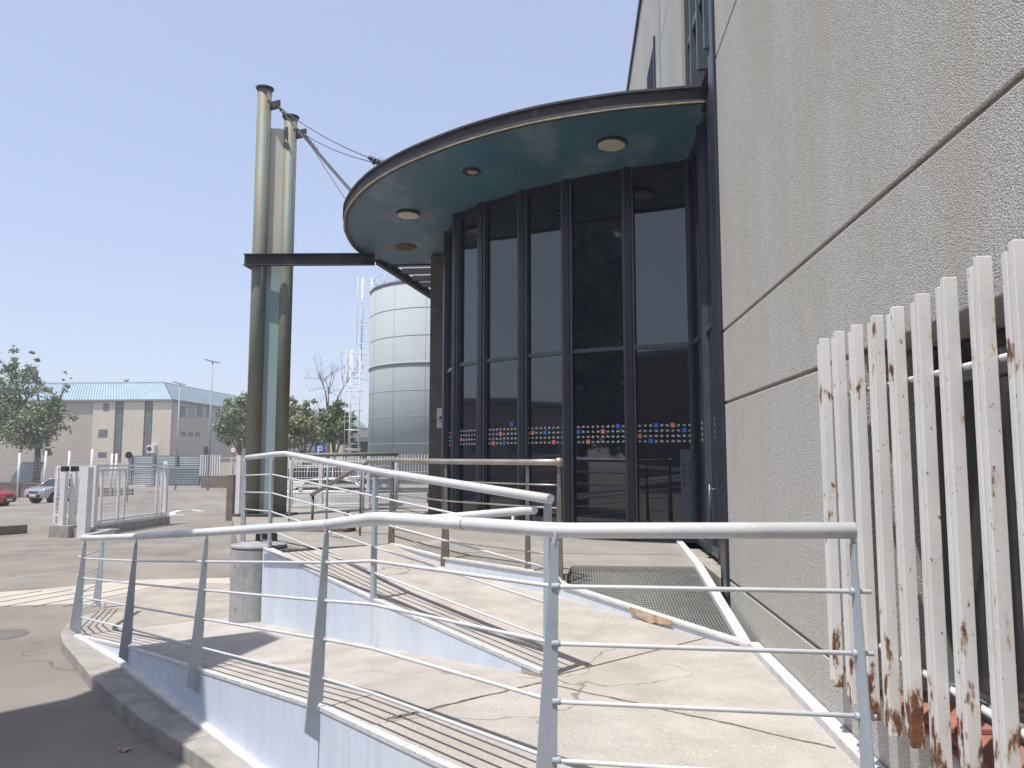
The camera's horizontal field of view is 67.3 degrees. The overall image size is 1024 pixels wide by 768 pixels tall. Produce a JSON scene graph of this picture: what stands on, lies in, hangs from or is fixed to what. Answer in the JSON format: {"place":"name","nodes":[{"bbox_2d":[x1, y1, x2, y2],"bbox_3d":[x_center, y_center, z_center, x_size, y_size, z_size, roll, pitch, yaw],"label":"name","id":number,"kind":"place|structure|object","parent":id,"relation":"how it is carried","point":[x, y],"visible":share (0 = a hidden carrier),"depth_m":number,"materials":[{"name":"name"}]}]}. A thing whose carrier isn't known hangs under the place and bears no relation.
{"place":"outdoors","nodes":[
{"label":"outdoors","id":0,"kind":"place"},
{"bbox_2d":[55,463,160,486],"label":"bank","id":1,"kind":"structure","parent":0,"point":[108,484],"depth_m":85.25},
{"bbox_2d":[0,578,229,605],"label":"path","id":2,"kind":"structure","parent":0,"point":[110,586],"depth_m":11.76,"materials":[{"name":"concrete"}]},
{"bbox_2d":[0,587,152,606],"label":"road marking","id":3,"kind":"object","parent":2,"relation":"on","point":[63,595],"visible":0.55,"depth_m":11.33,"materials":[{"name":"white paint"}]},
{"bbox_2d":[0,483,241,767],"bbox_3d":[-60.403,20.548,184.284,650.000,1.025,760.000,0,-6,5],"label":"ground","id":4,"kind":"structure","parent":0,"point":[56,711],"depth_m":9.62,"materials":[{"name":"grey asphalt"}]},
{"bbox_2d":[0,489,16,505],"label":"parked car","id":5,"kind":"object","parent":4,"relation":"on","point":[7,498],"visible":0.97,"depth_m":44.72,"materials":[{"name":"red metal"}]},
{"bbox_2d":[0,524,27,534],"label":"concrete block","id":6,"kind":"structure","parent":4,"relation":"on","point":[13,529],"depth_m":23.67,"materials":[{"name":"grey concrete"}]},
{"bbox_2d":[0,629,29,639],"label":"manhole cover","id":7,"kind":"object","parent":4,"relation":"on","point":[9,633],"visible":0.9,"depth_m":8.73,"materials":[{"name":"metal"}]},
{"bbox_2d":[9,462,43,481],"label":"metal sheet","id":8,"kind":"object","parent":4,"relation":"on","point":[24,475],"visible":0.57,"depth_m":63.52,"materials":[{"name":"grey metal"}]},
{"bbox_2d":[0,345,82,481],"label":"leafy tree","id":9,"kind":"object","parent":4,"relation":"on","point":[47,417],"visible":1,"depth_m":63.12,"materials":[{"name":"green plant"}]},
{"bbox_2d":[24,478,98,502],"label":"parked car","id":10,"kind":"object","parent":4,"relation":"on","point":[40,492],"visible":0.45,"depth_m":47.09,"materials":[{"name":"silver metal"}]},
{"bbox_2d":[0,449,133,497],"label":"roadside fence","id":11,"kind":"object","parent":4,"relation":"on","point":[18,488],"visible":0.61,"depth_m":60.66,"materials":[{"name":"white metal"}]},
{"bbox_2d":[49,466,119,537],"bbox_3d":[-14.701,3.756,25.000,1.605,2.198,7.555,5,-8,-43],"label":"gate guide frame","id":12,"kind":"object","parent":4,"relation":"on","point":[82,516],"visible":0.74,"depth_m":22.72,"materials":[{"name":"white paint"}]},
{"bbox_2d":[0,510,200,580],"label":"road marking","id":13,"kind":"object","parent":4,"relation":"on","point":[172,513],"visible":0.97,"depth_m":32.67,"materials":[{"name":"white paint"}]},
{"bbox_2d":[117,747,130,751],"bbox_3d":[-2.638,2.478,5.224,0.100,0.016,0.071,0,-6,5],"label":"dry leaf","id":14,"kind":"object","parent":4,"relation":"on","point":[125,749],"visible":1,"depth_m":5.23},
{"bbox_2d":[125,452,131,501],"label":"road sign","id":15,"kind":"object","parent":4,"relation":"on","point":[128,455],"visible":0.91,"depth_m":41.58,"materials":[{"name":"grey metal"}]},
{"bbox_2d":[91,461,169,531],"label":"sliding gate","id":16,"kind":"structure","parent":4,"relation":"on","point":[160,519],"depth_m":25.00,"materials":[{"name":"metal"}]},
{"bbox_2d":[60,609,247,767],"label":"kerb","id":17,"kind":"structure","parent":4,"relation":"on","point":[140,709],"depth_m":5.79,"materials":[{"name":"concrete"}]},
{"bbox_2d":[129,454,201,485],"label":"corrugated fence","id":18,"kind":"object","parent":4,"relation":"on","point":[184,470],"visible":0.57,"depth_m":71.23,"materials":[{"name":"grey metal"}]},
{"bbox_2d":[173,381,185,489],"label":"street lamp","id":19,"kind":"object","parent":4,"relation":"on","point":[175,487],"visible":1,"depth_m":76.83,"materials":[{"name":"grey metal"}]},
{"bbox_2d":[0,379,367,481],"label":"blue roofed warehouse","id":20,"kind":"structure","parent":4,"relation":"on","point":[120,419],"depth_m":99.78,"materials":[{"name":"clear concrete"}]},
{"bbox_2d":[98,452,106,456],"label":"window","id":21,"kind":"structure","parent":20,"relation":"in","point":[100,454],"depth_m":98.88,"materials":[{"name":"grey glass"}]},
{"bbox_2d":[98,429,107,436],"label":"window","id":22,"kind":"structure","parent":20,"relation":"in","point":[102,432],"depth_m":99.17,"materials":[{"name":"grey glass"}]},
{"bbox_2d":[103,403,108,410],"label":"window","id":23,"kind":"structure","parent":20,"relation":"in","point":[106,405],"depth_m":99.47,"materials":[{"name":"grey glass"}]},
{"bbox_2d":[113,401,123,462],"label":"stair window","id":24,"kind":"structure","parent":20,"relation":"in","point":[119,405],"depth_m":99.17,"materials":[{"name":"grey glass"}]},
{"bbox_2d":[143,401,152,455],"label":"stair window","id":25,"kind":"structure","parent":20,"relation":"in","point":[148,404],"depth_m":98.91,"materials":[{"name":"grey glass"}]},
{"bbox_2d":[180,406,185,416],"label":"window","id":26,"kind":"structure","parent":20,"relation":"in","point":[182,408],"depth_m":101.55,"materials":[{"name":"grey glass"}]},
{"bbox_2d":[189,406,193,416],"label":"window","id":27,"kind":"structure","parent":20,"relation":"in","point":[191,409],"depth_m":103.93,"materials":[{"name":"grey glass"}]},
{"bbox_2d":[197,406,202,416],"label":"window","id":28,"kind":"structure","parent":20,"relation":"in","point":[200,409],"depth_m":106.17,"materials":[{"name":"grey glass"}]},
{"bbox_2d":[203,447,210,475],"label":"door","id":29,"kind":"structure","parent":20,"relation":"in","point":[205,448],"depth_m":108.05,"materials":[{"name":"grey metal"}]},
{"bbox_2d":[206,406,211,416],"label":"window","id":30,"kind":"structure","parent":20,"relation":"in","point":[208,407],"depth_m":108.79,"materials":[{"name":"grey glass"}]},
{"bbox_2d":[205,359,219,489],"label":"street lamp","id":31,"kind":"object","parent":4,"relation":"on","point":[208,465],"visible":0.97,"depth_m":64.08,"materials":[{"name":"grey metal"}]},
{"bbox_2d":[199,455,231,487],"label":"white bar fence","id":32,"kind":"object","parent":4,"relation":"on","point":[217,481],"visible":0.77,"depth_m":67.88,"materials":[{"name":"metal"}]},
{"bbox_2d":[211,391,246,454],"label":"leafy tree","id":33,"kind":"object","parent":4,"relation":"on","point":[231,424],"visible":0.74,"depth_m":61.31,"materials":[{"name":"green plant"}]},
{"bbox_2d":[230,447,236,474],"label":"road sign","id":34,"kind":"object","parent":4,"relation":"on","point":[233,450],"visible":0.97,"depth_m":41.14,"materials":[{"name":"white metal"}]},
{"bbox_2d":[225,455,244,520],"bbox_3d":[-9.706,3.909,28.665,2.394,2.509,0.654,-2,-6,23],"label":"gate post pair","id":35,"kind":"object","parent":4,"relation":"on","point":[233,495],"visible":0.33,"depth_m":28.84,"materials":[{"name":"white paint"}]},
{"bbox_2d":[218,457,298,475],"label":"boundary wall","id":36,"kind":"structure","parent":4,"relation":"on","point":[225,466],"depth_m":73.98,"materials":[{"name":"beige concrete"}]},
{"bbox_2d":[288,448,325,464],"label":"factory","id":37,"kind":"structure","parent":4,"relation":"on","point":[296,450],"depth_m":79.47,"materials":[{"name":"white glass"}]},
{"bbox_2d":[288,395,328,464],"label":"leafy tree","id":38,"kind":"object","parent":4,"relation":"on","point":[306,429],"visible":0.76,"depth_m":48.87,"materials":[{"name":"green plant"}]},
{"bbox_2d":[287,465,342,489],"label":"parked van","id":39,"kind":"object","parent":4,"relation":"on","point":[311,475],"visible":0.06,"depth_m":46.12,"materials":[{"name":"white metal"}]},
{"bbox_2d":[315,445,324,452],"bbox_3d":[-7.633,3.859,30.498,0.420,2.866,0.115,0,-6,5],"label":"parking sign","id":40,"kind":"object","parent":4,"relation":"on","point":[319,448],"visible":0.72,"depth_m":30.57,"materials":[{"name":"blue metal"}]},
{"bbox_2d":[287,477,365,494],"bbox_3d":[-8.336,4.849,33.454,4.175,1.542,2.131,1,-6,-5],"label":"parked car","id":41,"kind":"object","parent":4,"relation":"on","point":[343,482],"visible":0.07,"depth_m":32.81,"materials":[{"name":"white metal"}]},
{"bbox_2d":[313,398,357,477],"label":"leafy tree","id":42,"kind":"object","parent":4,"relation":"on","point":[333,420],"visible":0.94,"depth_m":43.67,"materials":[{"name":"green plant"}]},
{"bbox_2d":[303,345,367,458],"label":"bare tree","id":43,"kind":"object","parent":4,"relation":"on","point":[327,405],"visible":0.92,"depth_m":51.20,"materials":[{"name":"brown plant"}]},
{"bbox_2d":[330,434,359,476],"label":"cream hut","id":44,"kind":"object","parent":4,"relation":"on","point":[341,449],"visible":0.07,"depth_m":57.07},
{"bbox_2d":[345,476,366,484],"bbox_3d":[-6.908,5.230,37.344,4.175,1.542,2.131,1,-6,-5],"label":"parked car","id":45,"kind":"object","parent":4,"relation":"on","point":[350,477],"visible":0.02,"depth_m":36.67,"materials":[{"name":"white metal"}]},
{"bbox_2d":[287,493,427,506],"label":"white wall","id":46,"kind":"structure","parent":4,"relation":"on","point":[338,498],"depth_m":17.67,"materials":[{"name":"paint"}]},
{"bbox_2d":[287,454,428,508],"bbox_3d":[-2.920,2.005,15.864,3.520,1.102,0.070,0,-6,5],"label":"white fence","id":47,"kind":"object","parent":4,"relation":"on","point":[368,485],"visible":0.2,"depth_m":15.88,"materials":[{"name":"metal"}]},
{"bbox_2d":[343,273,430,493],"bbox_3d":[-3.402,0.314,38.547,7.491,11.491,7.491,-5,-7,41],"label":"storage silo","id":48,"kind":"object","parent":4,"relation":"on","point":[399,375],"visible":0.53,"depth_m":35.46,"materials":[{"name":"white paint"}]},
{"bbox_2d":[230,506,750,646],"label":"entrance platform","id":49,"kind":"structure","parent":4,"relation":"on","point":[701,614],"depth_m":7.42,"materials":[{"name":"white paint"}]},
{"bbox_2d":[255,533,277,540],"bbox_3d":[-2.906,1.818,9.097,0.210,0.145,0.180,0,-6,5],"label":"floodlight","id":50,"kind":"object","parent":49,"relation":"on","point":[265,536],"visible":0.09,"depth_m":9.02,"materials":[{"name":"black plastic"}]},
{"bbox_2d":[231,84,382,516],"bbox_3d":[-2.747,-1.730,12.825,1.923,7.944,5.350,5,-7,-41],"label":"steel mast","id":51,"kind":"object","parent":49,"relation":"on","point":[272,259],"visible":0.88,"depth_m":14.04,"materials":[{"name":"grey metal"}]},
{"bbox_2d":[288,520,355,531],"bbox_3d":[-2.681,1.998,10.856,0.900,0.140,0.300,0,-6,5],"label":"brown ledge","id":52,"kind":"object","parent":49,"relation":"on","point":[341,530],"visible":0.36,"depth_m":10.70,"materials":[{"name":"brown"}]},
{"bbox_2d":[287,452,397,520],"bbox_3d":[-2.722,1.663,12.454,1.742,1.118,0.060,2,-6,-16],"label":"terrace handrail","id":53,"kind":"object","parent":49,"relation":"on","point":[328,455],"visible":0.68,"depth_m":12.45,"materials":[{"name":"metal"}]},
{"bbox_2d":[343,511,349,531],"bbox_3d":[-2.295,1.910,10.672,0.095,0.280,0.100,0,-6,5],"label":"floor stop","id":54,"kind":"object","parent":49,"relation":"on","point":[346,529],"visible":0.5,"depth_m":10.63,"materials":[{"name":"brown"}]},
{"bbox_2d":[310,457,563,589],"bbox_3d":[-1.222,1.422,8.871,0.342,1.139,5.524,4,-7,-34],"label":"platform handrail","id":55,"kind":"object","parent":49,"relation":"on","point":[558,462],"visible":0.81,"depth_m":7.59,"materials":[{"name":"metal"}]},
{"bbox_2d":[428,0,1023,767],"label":"office building","id":56,"kind":"structure","parent":4,"relation":"on","point":[634,344],"depth_m":5.29,"materials":[{"name":"grey concrete"}]},
{"bbox_2d":[343,84,707,298],"bbox_3d":[-0.135,-2.561,13.041,5.500,0.260,9.564,0,-6,5],"label":"entrance canopy","id":57,"kind":"object","parent":56,"relation":"attached to","point":[401,208],"visible":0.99,"depth_m":9.75,"materials":[{"name":"metal"}]},
{"bbox_2d":[647,49,653,88],"bbox_3d":[2.198,-3.942,11.811,0.112,2.150,1.116,0,-6,5],"label":"window","id":58,"kind":"structure","parent":56,"relation":"in","point":[650,83],"depth_m":11.89,"materials":[{"name":"grey glass"}]},
{"bbox_2d":[653,36,655,87],"bbox_3d":[2.117,-4.024,11.233,0.080,2.200,0.060,0,-6,5],"label":"window frame","id":59,"kind":"structure","parent":56,"relation":"in","point":[654,53],"depth_m":11.28,"materials":[{"name":"black metal"}]},
{"bbox_2d":[700,50,708,89],"bbox_3d":[1.996,-5.176,7.932,0.080,4.050,1.650,0,-6,5],"label":"window pane","id":60,"kind":"structure","parent":56,"relation":"in","point":[703,74],"depth_m":7.98,"materials":[{"name":"black glass"}]},
{"bbox_2d":[817,239,1023,767],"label":"window grille","id":61,"kind":"object","parent":56,"relation":"attached to","point":[1002,713],"depth_m":2.52,"materials":[{"name":"white paint"}]},
{"bbox_2d":[933,350,1023,745],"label":"window frame","id":62,"kind":"structure","parent":56,"relation":"in","point":[967,375],"depth_m":3.14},
{"bbox_2d":[937,329,1023,723],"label":"window","id":63,"kind":"structure","parent":56,"relation":"in","point":[968,393],"depth_m":2.88,"materials":[{"name":"black glass"}]},
{"bbox_2d":[86,583,229,742],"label":"pavement","id":64,"kind":"structure","parent":0,"point":[179,601],"depth_m":9.73,"materials":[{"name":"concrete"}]},
{"bbox_2d":[74,539,885,767],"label":"access ramp","id":65,"kind":"structure","parent":64,"relation":"on","point":[249,714],"depth_m":4.79,"materials":[{"name":"paint"}]},
{"bbox_2d":[240,451,553,653],"bbox_3d":[-1.547,1.291,6.994,0.166,1.390,6.087,4,-7,-35],"label":"handrail","id":66,"kind":"object","parent":65,"relation":"on","point":[548,499],"visible":0.73,"depth_m":5.98,"materials":[{"name":"metal"}]},
{"bbox_2d":[256,506,537,541],"bbox_3d":[-1.329,1.216,6.485,0.173,0.591,4.679,4,-7,-37],"label":"handrail","id":67,"kind":"object","parent":66,"relation":"attached to","point":[516,511],"visible":0.52,"depth_m":4.98,"materials":[{"name":"metal"}]},
{"bbox_2d":[69,512,876,767],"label":"handrail","id":68,"kind":"object","parent":65,"relation":"on","point":[545,753],"visible":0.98,"depth_m":2.88,"materials":[{"name":"metal"}]},
{"bbox_2d":[0,0,638,427],"label":"sky","id":69,"kind":"structure","parent":0,"point":[128,127],"materials":[{"name":"blue"}]},
{"bbox_2d":[347,437,367,475],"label":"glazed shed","id":70,"kind":"structure","parent":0,"point":[363,444],"depth_m":53.08,"materials":[{"name":"grey glass"}]}
]}

